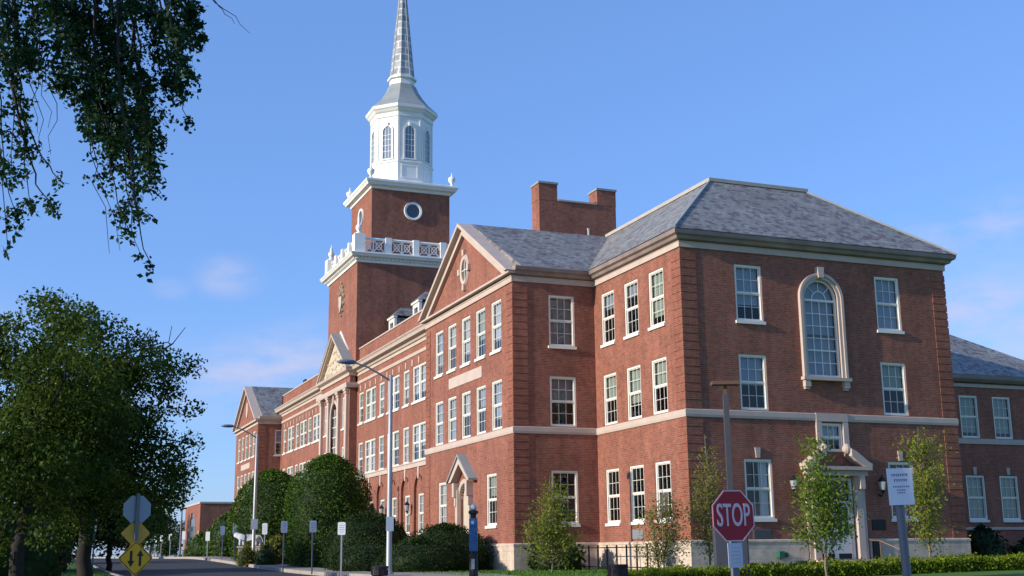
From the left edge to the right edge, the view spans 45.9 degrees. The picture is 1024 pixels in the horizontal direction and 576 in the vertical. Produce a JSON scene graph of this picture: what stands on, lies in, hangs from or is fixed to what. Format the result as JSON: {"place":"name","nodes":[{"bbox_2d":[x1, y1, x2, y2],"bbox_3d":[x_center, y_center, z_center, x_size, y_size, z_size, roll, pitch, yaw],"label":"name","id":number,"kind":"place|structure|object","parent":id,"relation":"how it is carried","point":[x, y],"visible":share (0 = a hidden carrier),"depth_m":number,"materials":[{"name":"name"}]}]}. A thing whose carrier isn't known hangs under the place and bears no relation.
{"place":"outdoors","nodes":[
{"label":"outdoors","id":0,"kind":"place"},
{"bbox_2d":[91,558,316,575],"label":"road","id":1,"kind":"structure","parent":0,"point":[174,567],"depth_m":67.09,"materials":[{"name":"grey asphalt"}]},
{"bbox_2d":[281,521,287,572],"bbox_3d":[-11.076,12.558,58.650,0.320,2.470,0.056,6,-14,-28],"label":"parking sign","id":2,"kind":"object","parent":1,"relation":"on","point":[284,524],"visible":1,"depth_m":58.77,"materials":[{"name":"grey metal"}]},
{"bbox_2d":[310,521,316,573],"bbox_3d":[-9.234,11.999,55.982,0.320,2.431,0.056,6,-14,-28],"label":"parking sign","id":3,"kind":"object","parent":1,"relation":"on","point":[313,526],"visible":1,"depth_m":56.09,"materials":[{"name":"grey metal"}]},
{"bbox_2d":[338,522,345,575],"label":"parking sign","id":4,"kind":"object","parent":1,"relation":"on","point":[341,528],"visible":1,"depth_m":45.41,"materials":[{"name":"metal"}]},
{"bbox_2d":[468,504,477,575],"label":"emergency phone","id":5,"kind":"object","parent":1,"relation":"on","point":[473,543],"visible":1,"depth_m":29.24,"materials":[{"name":"blue paint"}]},
{"bbox_2d":[204,557,441,575],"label":"pavement","id":6,"kind":"structure","parent":0,"point":[325,570],"depth_m":58.37,"materials":[{"name":"concrete"}]},
{"bbox_2d":[221,424,257,553],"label":"street lamp","id":7,"kind":"object","parent":6,"relation":"on","point":[254,523],"visible":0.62,"depth_m":74.80,"materials":[{"name":"metal"}]},
{"bbox_2d":[236,546,260,564],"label":"stone pedestal","id":8,"kind":"object","parent":6,"relation":"on","point":[256,547],"visible":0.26,"depth_m":75.21,"materials":[{"name":"beige stone"}]},
{"bbox_2d":[234,532,262,545],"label":"animal sculpture","id":9,"kind":"object","parent":8,"relation":"on","point":[242,538],"visible":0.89,"depth_m":75.50,"materials":[{"name":"white stone"}]},
{"bbox_2d":[337,359,393,573],"bbox_3d":[-5.831,7.047,47.984,2.450,8.444,0.390,4,-13,-21],"label":"street lamp","id":10,"kind":"object","parent":6,"relation":"on","point":[389,523],"visible":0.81,"depth_m":48.22,"materials":[{"name":"metal"}]},
{"bbox_2d":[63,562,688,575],"bbox_3d":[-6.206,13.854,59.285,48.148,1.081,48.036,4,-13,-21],"label":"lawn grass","id":11,"kind":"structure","parent":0,"point":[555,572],"depth_m":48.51,"materials":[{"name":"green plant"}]},
{"bbox_2d":[393,572,513,575],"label":"forecourt","id":12,"kind":"structure","parent":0,"point":[447,574],"depth_m":46.61,"materials":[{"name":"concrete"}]},
{"bbox_2d":[0,0,1023,556],"label":"sky","id":13,"kind":"structure","parent":0,"point":[907,116],"materials":[{"name":"blue"}]},
{"bbox_2d":[62,557,1023,575],"bbox_3d":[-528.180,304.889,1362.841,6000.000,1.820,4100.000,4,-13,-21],"label":"ground","id":14,"kind":"structure","parent":0,"point":[988,573],"depth_m":42.44,"materials":[{"name":"green plant"}]},
{"bbox_2d":[0,505,75,575],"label":"dark shrub","id":15,"kind":"object","parent":14,"relation":"on","point":[48,562],"visible":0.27,"depth_m":41.35,"materials":[{"name":"green plant"}]},
{"bbox_2d":[35,477,127,565],"bbox_3d":[-22.626,11.445,61.026,6.086,5.764,6.307,-6,-13,21],"label":"broadleaf tree","id":16,"kind":"object","parent":14,"relation":"on","point":[116,542],"visible":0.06,"depth_m":61.31,"materials":[{"name":"green plant"}]},
{"bbox_2d":[0,287,169,575],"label":"broadleaf tree","id":17,"kind":"object","parent":14,"relation":"on","point":[34,448],"visible":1,"depth_m":26.19,"materials":[{"name":"green plant"}]},
{"bbox_2d":[0,285,207,575],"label":"broadleaf tree","id":18,"kind":"object","parent":14,"relation":"on","point":[138,372],"visible":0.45,"depth_m":29.94,"materials":[{"name":"green plant"}]},
{"bbox_2d":[0,0,246,282],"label":"weeping tree","id":19,"kind":"object","parent":14,"relation":"on","point":[75,20],"visible":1,"depth_m":11.68,"materials":[{"name":"green plant"}]},
{"bbox_2d":[92,457,162,570],"bbox_3d":[-21.691,11.971,65.285,5.511,6.457,5.643,0,-12,-3],"label":"broadleaf tree","id":20,"kind":"object","parent":14,"relation":"on","point":[108,558],"visible":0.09,"depth_m":64.83,"materials":[{"name":"green plant"}]},
{"bbox_2d":[118,493,151,575],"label":"road sign post","id":21,"kind":"object","parent":14,"relation":"on","point":[135,558],"visible":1,"depth_m":26.25,"materials":[{"name":"metal"}]},
{"bbox_2d":[106,471,175,550],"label":"broadleaf tree","id":22,"kind":"object","parent":14,"relation":"on","point":[166,517],"visible":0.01,"depth_m":86.25,"materials":[{"name":"green plant"}]},
{"bbox_2d":[140,511,180,554],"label":"tree","id":23,"kind":"object","parent":14,"relation":"on","point":[165,534],"visible":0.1,"depth_m":164.21,"materials":[{"name":"green plant"}]},
{"bbox_2d":[148,537,181,556],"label":"tree","id":24,"kind":"object","parent":14,"relation":"on","point":[166,548],"visible":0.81,"depth_m":215.70,"materials":[{"name":"green plant"}]},
{"bbox_2d":[167,520,184,556],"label":"tree","id":25,"kind":"object","parent":14,"relation":"on","point":[176,533],"visible":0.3,"depth_m":244.99,"materials":[{"name":"green plant"}]},
{"bbox_2d":[186,531,203,556],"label":"pavement shrub","id":26,"kind":"object","parent":14,"relation":"on","point":[194,550],"visible":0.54,"depth_m":120.51,"materials":[{"name":"green plant"}]},
{"bbox_2d":[199,526,213,556],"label":"pavement shrub","id":27,"kind":"object","parent":14,"relation":"on","point":[203,546],"visible":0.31,"depth_m":111.37,"materials":[{"name":"green plant"}]},
{"bbox_2d":[184,502,232,549],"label":"hall","id":28,"kind":"structure","parent":14,"relation":"on","point":[200,516],"depth_m":172.91,"materials":[{"name":"red brick"}]},
{"bbox_2d":[208,511,235,556],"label":"pavement shrub","id":29,"kind":"object","parent":14,"relation":"on","point":[216,543],"visible":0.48,"depth_m":103.76,"materials":[{"name":"green plant"}]},
{"bbox_2d":[75,557,371,575],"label":"kerb","id":30,"kind":"structure","parent":14,"relation":"on","point":[317,573],"depth_m":63.85,"materials":[{"name":"concrete"}]},
{"bbox_2d":[371,566,388,575],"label":"litter bin","id":31,"kind":"object","parent":30,"relation":"on","point":[379,570],"visible":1,"depth_m":45.25,"materials":[{"name":"black plastic"}]},
{"bbox_2d":[235,544,256,566],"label":"ball shrub","id":32,"kind":"object","parent":14,"relation":"on","point":[245,553],"visible":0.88,"depth_m":72.18,"materials":[{"name":"green plant"}]},
{"bbox_2d":[222,468,297,559],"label":"yew bush","id":33,"kind":"object","parent":14,"relation":"on","point":[272,485],"visible":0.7,"depth_m":80.34,"materials":[{"name":"green plant"}]},
{"bbox_2d":[252,542,280,564],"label":"ball shrub","id":34,"kind":"object","parent":14,"relation":"on","point":[266,554],"visible":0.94,"depth_m":70.46,"materials":[{"name":"green plant"}]},
{"bbox_2d":[260,534,292,563],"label":"pavement shrub","id":35,"kind":"object","parent":14,"relation":"on","point":[276,541],"visible":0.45,"depth_m":72.36,"materials":[{"name":"green plant"}]},
{"bbox_2d":[280,453,378,567],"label":"yew bush","id":36,"kind":"object","parent":14,"relation":"on","point":[326,490],"visible":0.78,"depth_m":66.50,"materials":[{"name":"green plant"}]},
{"bbox_2d":[319,510,406,569],"bbox_3d":[-7.275,12.561,59.835,4.552,3.130,4.966,4,-13,-21],"label":"yew bush","id":37,"kind":"object","parent":14,"relation":"on","point":[363,524],"visible":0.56,"depth_m":58.88,"materials":[{"name":"green plant"}]},
{"bbox_2d":[329,536,396,571],"bbox_3d":[-6.808,12.646,57.177,3.931,1.813,3.783,4,-13,-21],"label":"yew bush","id":38,"kind":"object","parent":14,"relation":"on","point":[360,554],"visible":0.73,"depth_m":55.99,"materials":[{"name":"green plant"}]},
{"bbox_2d":[373,536,463,571],"bbox_3d":[-4.011,11.833,53.534,4.134,1.805,3.290,4,-13,-21],"label":"yew bush","id":39,"kind":"object","parent":14,"relation":"on","point":[419,554],"visible":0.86,"depth_m":52.65,"materials":[{"name":"green plant"}]},
{"bbox_2d":[397,522,493,570],"bbox_3d":[-3.059,12.084,56.119,5.240,2.461,4.297,4,-13,-21],"label":"yew bush","id":40,"kind":"object","parent":14,"relation":"on","point":[456,535],"visible":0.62,"depth_m":55.42,"materials":[{"name":"green plant"}]},
{"bbox_2d":[513,473,587,573],"bbox_3d":[1.529,9.182,47.129,2.880,3.942,2.144,7,-14,-31],"label":"young tree","id":41,"kind":"object","parent":14,"relation":"on","point":[550,529],"visible":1,"depth_m":46.92,"materials":[{"name":"green plant"}]},
{"bbox_2d":[524,531,586,570],"bbox_3d":[1.885,11.681,53.500,3.062,2.056,2.555,4,-13,-21],"label":"juniper bush","id":42,"kind":"object","parent":14,"relation":"on","point":[577,562],"visible":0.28,"depth_m":52.82,"materials":[{"name":"green plant"}]},
{"bbox_2d":[533,545,648,570],"bbox_3d":[3.199,11.353,50.605,2.706,1.150,5.556,4,-13,-21],"label":"iron railing","id":43,"kind":"object","parent":14,"relation":"on","point":[598,547],"visible":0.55,"depth_m":51.92,"materials":[{"name":"black metal"}]},
{"bbox_2d":[607,564,627,575],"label":"litter bin","id":44,"kind":"object","parent":14,"relation":"on","point":[617,569],"visible":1,"depth_m":37.11,"materials":[{"name":"black plastic"}]},
{"bbox_2d":[232,0,1023,570],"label":"college building","id":45,"kind":"structure","parent":14,"relation":"on","point":[588,352],"depth_m":55.88,"materials":[{"name":"red brick"}]},
{"bbox_2d":[286,426,293,453],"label":"window","id":46,"kind":"structure","parent":45,"relation":"in","point":[291,428],"depth_m":112.89,"materials":[{"name":"beige paint"}]},
{"bbox_2d":[298,419,306,448],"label":"window","id":47,"kind":"structure","parent":45,"relation":"in","point":[303,424],"depth_m":108.07,"materials":[{"name":"beige paint"}]},
{"bbox_2d":[311,413,319,443],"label":"window","id":48,"kind":"structure","parent":45,"relation":"in","point":[315,422],"depth_m":103.40,"materials":[{"name":"beige paint"}]},
{"bbox_2d":[365,438,374,472],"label":"window","id":49,"kind":"structure","parent":45,"relation":"in","point":[371,448],"depth_m":86.48,"materials":[{"name":"beige paint"}]},
{"bbox_2d":[364,386,375,423],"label":"window","id":50,"kind":"structure","parent":45,"relation":"in","point":[371,416],"depth_m":87.16,"materials":[{"name":"beige paint"}]},
{"bbox_2d":[378,382,383,417],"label":"window","id":51,"kind":"structure","parent":45,"relation":"in","point":[381,384],"depth_m":84.79,"materials":[{"name":"beige paint"}]},
{"bbox_2d":[386,375,398,414],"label":"window","id":52,"kind":"structure","parent":45,"relation":"in","point":[395,381],"depth_m":81.74,"materials":[{"name":"beige paint"}]},
{"bbox_2d":[387,430,398,467],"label":"window","id":53,"kind":"structure","parent":45,"relation":"in","point":[395,436],"depth_m":80.94,"materials":[{"name":"beige paint"}]},
{"bbox_2d":[402,370,408,408],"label":"window","id":54,"kind":"structure","parent":45,"relation":"in","point":[405,388],"depth_m":79.43,"materials":[{"name":"beige paint"}]},
{"bbox_2d":[403,427,408,463],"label":"window","id":55,"kind":"structure","parent":45,"relation":"in","point":[405,432],"depth_m":78.65,"materials":[{"name":"beige paint"}]},
{"bbox_2d":[405,495,409,535],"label":"window","id":56,"kind":"structure","parent":45,"relation":"in","point":[406,497],"depth_m":77.78,"materials":[{"name":"beige paint"}]},
{"bbox_2d":[411,362,425,404],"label":"window","id":57,"kind":"structure","parent":45,"relation":"in","point":[420,384],"depth_m":76.58,"materials":[{"name":"beige paint"}]},
{"bbox_2d":[413,421,425,461],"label":"window","id":58,"kind":"structure","parent":45,"relation":"in","point":[420,427],"depth_m":75.80,"materials":[{"name":"beige paint"}]},
{"bbox_2d":[416,493,423,533],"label":"window","id":59,"kind":"structure","parent":45,"relation":"in","point":[421,496],"depth_m":75.19,"materials":[{"name":"beige paint"}]},
{"bbox_2d":[434,330,442,379],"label":"window","id":60,"kind":"structure","parent":45,"relation":"in","point":[438,354],"depth_m":66.32,"materials":[{"name":"beige paint"}]},
{"bbox_2d":[436,401,442,445],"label":"window","id":61,"kind":"structure","parent":45,"relation":"in","point":[440,423],"depth_m":65.50,"materials":[{"name":"beige paint"}]},
{"bbox_2d":[439,482,446,522],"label":"window","id":62,"kind":"structure","parent":45,"relation":"in","point":[444,484],"depth_m":64.08,"materials":[{"name":"beige paint"}]},
{"bbox_2d":[446,323,456,373],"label":"window","id":63,"kind":"structure","parent":45,"relation":"in","point":[453,332],"depth_m":64.31,"materials":[{"name":"beige paint"}]},
{"bbox_2d":[448,396,455,442],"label":"window","id":64,"kind":"structure","parent":45,"relation":"in","point":[453,409],"depth_m":63.56,"materials":[{"name":"beige paint"}]},
{"bbox_2d":[446,454,476,533],"bbox_3d":[-2.855,11.080,60.031,1.600,5.640,3.400,4,-13,-21],"label":"hooded doorway","id":65,"kind":"structure","parent":45,"relation":"in","point":[461,463],"depth_m":60.76,"materials":[{"name":"stone"}]},
{"bbox_2d":[457,249,470,290],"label":"oval window","id":66,"kind":"structure","parent":45,"relation":"in","point":[468,266],"depth_m":62.81,"materials":[{"name":"stone"}]},
{"bbox_2d":[460,316,470,367],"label":"window","id":67,"kind":"structure","parent":45,"relation":"in","point":[467,341],"depth_m":62.38,"materials":[{"name":"beige paint"}]},
{"bbox_2d":[462,391,470,438],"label":"window","id":68,"kind":"structure","parent":45,"relation":"in","point":[467,394],"depth_m":61.62,"materials":[{"name":"beige paint"}]},
{"bbox_2d":[474,308,485,361],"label":"window","id":69,"kind":"structure","parent":45,"relation":"in","point":[482,318],"depth_m":60.42,"materials":[{"name":"beige paint"}]},
{"bbox_2d":[477,385,485,434],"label":"window","id":70,"kind":"structure","parent":45,"relation":"in","point":[481,388],"depth_m":59.62,"materials":[{"name":"beige paint"}]},
{"bbox_2d":[485,473,496,528],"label":"window","id":71,"kind":"structure","parent":45,"relation":"in","point":[493,481],"depth_m":57.38,"materials":[{"name":"beige paint"}]},
{"bbox_2d":[489,299,501,355],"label":"window","id":72,"kind":"structure","parent":45,"relation":"in","point":[498,310],"depth_m":58.43,"materials":[{"name":"beige paint"}]},
{"bbox_2d":[492,379,501,429],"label":"window","id":73,"kind":"structure","parent":45,"relation":"in","point":[499,386],"depth_m":57.65,"materials":[{"name":"beige paint"}]},
{"bbox_2d":[548,295,576,349],"bbox_3d":[2.318,1.629,57.097,1.450,2.560,0.292,4,-13,-21],"label":"window","id":74,"kind":"structure","parent":45,"relation":"in","point":[563,321],"depth_m":57.20,"materials":[{"name":"white glass"}]},
{"bbox_2d":[550,376,576,426],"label":"window","id":75,"kind":"structure","parent":45,"relation":"in","point":[555,395],"depth_m":56.47,"materials":[{"name":"beige paint"}]},
{"bbox_2d":[551,470,580,526],"bbox_3d":[2.418,9.633,55.317,1.450,2.540,0.230,4,-13,-21],"label":"window","id":76,"kind":"structure","parent":45,"relation":"in","point":[575,473],"depth_m":55.49,"materials":[{"name":"beige paint"}]},
{"bbox_2d":[600,289,615,347],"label":"window","id":77,"kind":"structure","parent":45,"relation":"in","point":[605,344],"depth_m":56.67,"materials":[{"name":"beige paint"}]},
{"bbox_2d":[604,372,616,425],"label":"window","id":78,"kind":"structure","parent":45,"relation":"in","point":[611,380],"depth_m":55.90,"materials":[{"name":"beige paint"}]},
{"bbox_2d":[605,468,620,525],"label":"window","id":79,"kind":"structure","parent":45,"relation":"in","point":[616,522],"depth_m":54.92,"materials":[{"name":"beige paint"}]},
{"bbox_2d":[623,279,639,339],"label":"window","id":80,"kind":"structure","parent":45,"relation":"in","point":[633,334],"depth_m":54.53,"materials":[{"name":"beige paint"}]},
{"bbox_2d":[627,365,641,419],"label":"window","id":81,"kind":"structure","parent":45,"relation":"in","point":[636,380],"depth_m":53.72,"materials":[{"name":"beige paint"}]},
{"bbox_2d":[629,464,645,524],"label":"window","id":82,"kind":"structure","parent":45,"relation":"in","point":[634,521],"depth_m":52.79,"materials":[{"name":"beige paint"}]},
{"bbox_2d":[648,267,665,330],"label":"window","id":83,"kind":"structure","parent":45,"relation":"in","point":[658,286],"depth_m":52.34,"materials":[{"name":"beige paint"}]},
{"bbox_2d":[652,357,667,414],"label":"window","id":84,"kind":"structure","parent":45,"relation":"in","point":[662,366],"depth_m":51.60,"materials":[{"name":"beige paint"}]},
{"bbox_2d":[655,461,671,523],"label":"window","id":85,"kind":"structure","parent":45,"relation":"in","point":[664,462],"depth_m":50.73,"materials":[{"name":"beige paint"}]},
{"bbox_2d":[734,264,765,324],"bbox_3d":[10.021,0.287,51.349,1.450,2.560,0.292,4,-13,-21],"label":"window","id":86,"kind":"structure","parent":45,"relation":"in","point":[750,271],"depth_m":51.50,"materials":[{"name":"white glass"}]},
{"bbox_2d":[739,354,767,410],"bbox_3d":[10.041,3.957,50.598,1.330,2.330,0.182,4,-13,-21],"label":"window","id":87,"kind":"structure","parent":45,"relation":"in","point":[756,374],"depth_m":50.72,"materials":[{"name":"beige paint"}]},
{"bbox_2d":[744,447,776,521],"bbox_3d":[10.109,8.067,49.641,1.450,3.010,0.280,4,-13,-21],"label":"window","id":88,"kind":"structure","parent":45,"relation":"in","point":[764,516],"depth_m":49.75,"materials":[{"name":"beige paint"}]},
{"bbox_2d":[798,267,851,390],"bbox_3d":[13.386,1.753,52.346,2.440,5.370,0.570,4,-13,-21],"label":"arched window","id":89,"kind":"structure","parent":45,"relation":"in","point":[814,296],"depth_m":52.48,"materials":[{"name":"beige paint"}]},
{"bbox_2d":[815,413,849,447],"bbox_3d":[13.602,6.189,51.388,1.620,1.710,0.150,4,-13,-21],"label":"stone window frame","id":90,"kind":"structure","parent":45,"relation":"in","point":[825,417],"depth_m":51.46,"materials":[{"name":"stone"}]},
{"bbox_2d":[822,423,842,451],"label":"window","id":91,"kind":"structure","parent":45,"relation":"in","point":[832,427],"depth_m":51.56,"materials":[{"name":"beige paint"}]},
{"bbox_2d":[799,443,872,560],"bbox_3d":[13.624,9.040,50.596,3.320,5.040,0.750,4,-13,-21],"label":"stone doorway","id":92,"kind":"structure","parent":45,"relation":"in","point":[858,472],"depth_m":50.81,"materials":[{"name":"stone"}]},
{"bbox_2d":[874,277,904,334],"bbox_3d":[16.740,0.787,53.972,1.450,2.560,0.292,4,-13,-21],"label":"window","id":93,"kind":"structure","parent":45,"relation":"in","point":[882,311],"depth_m":54.09,"materials":[{"name":"white glass"}]},
{"bbox_2d":[880,362,908,415],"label":"window","id":94,"kind":"structure","parent":45,"relation":"in","point":[895,381],"depth_m":53.34,"materials":[{"name":"beige paint"}]},
{"bbox_2d":[888,451,918,521],"bbox_3d":[16.826,8.568,52.270,1.450,3.010,0.292,4,-13,-21],"label":"window","id":95,"kind":"structure","parent":45,"relation":"in","point":[890,464],"depth_m":52.36,"materials":[{"name":"beige paint"}]},
{"bbox_2d":[958,395,979,437],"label":"window","id":96,"kind":"structure","parent":45,"relation":"in","point":[966,405],"depth_m":69.74,"materials":[{"name":"glass"}]},
{"bbox_2d":[966,467,989,521],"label":"window","id":97,"kind":"structure","parent":45,"relation":"in","point":[974,493],"depth_m":68.75,"materials":[{"name":"beige paint"}]},
{"bbox_2d":[992,397,1012,438],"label":"window","id":98,"kind":"structure","parent":45,"relation":"in","point":[1001,422],"depth_m":70.64,"materials":[{"name":"glass"}]},
{"bbox_2d":[999,468,1023,521],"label":"window","id":99,"kind":"structure","parent":45,"relation":"in","point":[1007,487],"depth_m":69.62,"materials":[{"name":"beige paint"}]},
{"bbox_2d":[631,488,699,573],"bbox_3d":[5.394,8.796,43.957,2.562,3.332,1.954,4,-13,-21],"label":"young tree","id":100,"kind":"object","parent":14,"relation":"on","point":[665,553],"visible":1,"depth_m":43.70,"materials":[{"name":"green plant"}]},
{"bbox_2d":[682,435,725,566],"bbox_3d":[7.191,8.003,44.776,2.142,5.134,2.064,4,-13,-21],"label":"young tree","id":101,"kind":"object","parent":14,"relation":"on","point":[707,506],"visible":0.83,"depth_m":44.60,"materials":[{"name":"green plant"}]},
{"bbox_2d":[710,381,739,489],"bbox_3d":[7.533,6.593,41.889,0.960,6.738,0.500,-1,-12,0],"label":"parking lot lamp","id":102,"kind":"object","parent":14,"relation":"on","point":[727,436],"visible":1,"depth_m":42.18,"materials":[{"name":"grey metal"}]},
{"bbox_2d":[712,526,749,575],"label":"utility cabinet","id":103,"kind":"object","parent":14,"relation":"on","point":[720,549],"visible":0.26,"depth_m":39.92,"materials":[{"name":"metal"}]},
{"bbox_2d":[712,490,754,575],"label":"stop sign","id":104,"kind":"object","parent":14,"relation":"on","point":[733,517],"visible":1,"depth_m":18.12,"materials":[{"name":"red metal"}]},
{"bbox_2d":[605,551,1023,575],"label":"hedge","id":105,"kind":"object","parent":14,"relation":"on","point":[919,565],"visible":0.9,"depth_m":41.45,"materials":[{"name":"green plant"}]},
{"bbox_2d":[782,430,868,575],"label":"young tree","id":106,"kind":"object","parent":14,"relation":"on","point":[828,520],"visible":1,"depth_m":37.06,"materials":[{"name":"green plant"}]},
{"bbox_2d":[886,468,914,575],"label":"notice sign","id":107,"kind":"object","parent":14,"relation":"on","point":[900,487],"visible":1,"depth_m":14.09,"materials":[{"name":"white metal"}]},
{"bbox_2d":[892,427,970,559],"bbox_3d":[14.983,7.670,43.974,2.699,5.229,2.159,4,-13,-21],"label":"young tree","id":108,"kind":"object","parent":14,"relation":"on","point":[925,488],"visible":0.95,"depth_m":43.85,"materials":[{"name":"green plant"}]},
{"bbox_2d":[967,523,1008,561],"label":"juniper bush","id":109,"kind":"object","parent":14,"relation":"on","point":[986,541],"visible":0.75,"depth_m":65.53,"materials":[{"name":"green plant"}]},
{"bbox_2d":[1008,537,1023,560],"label":"juniper bush","id":110,"kind":"object","parent":14,"relation":"on","point":[1016,548],"visible":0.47,"depth_m":66.68,"materials":[{"name":"green plant"}]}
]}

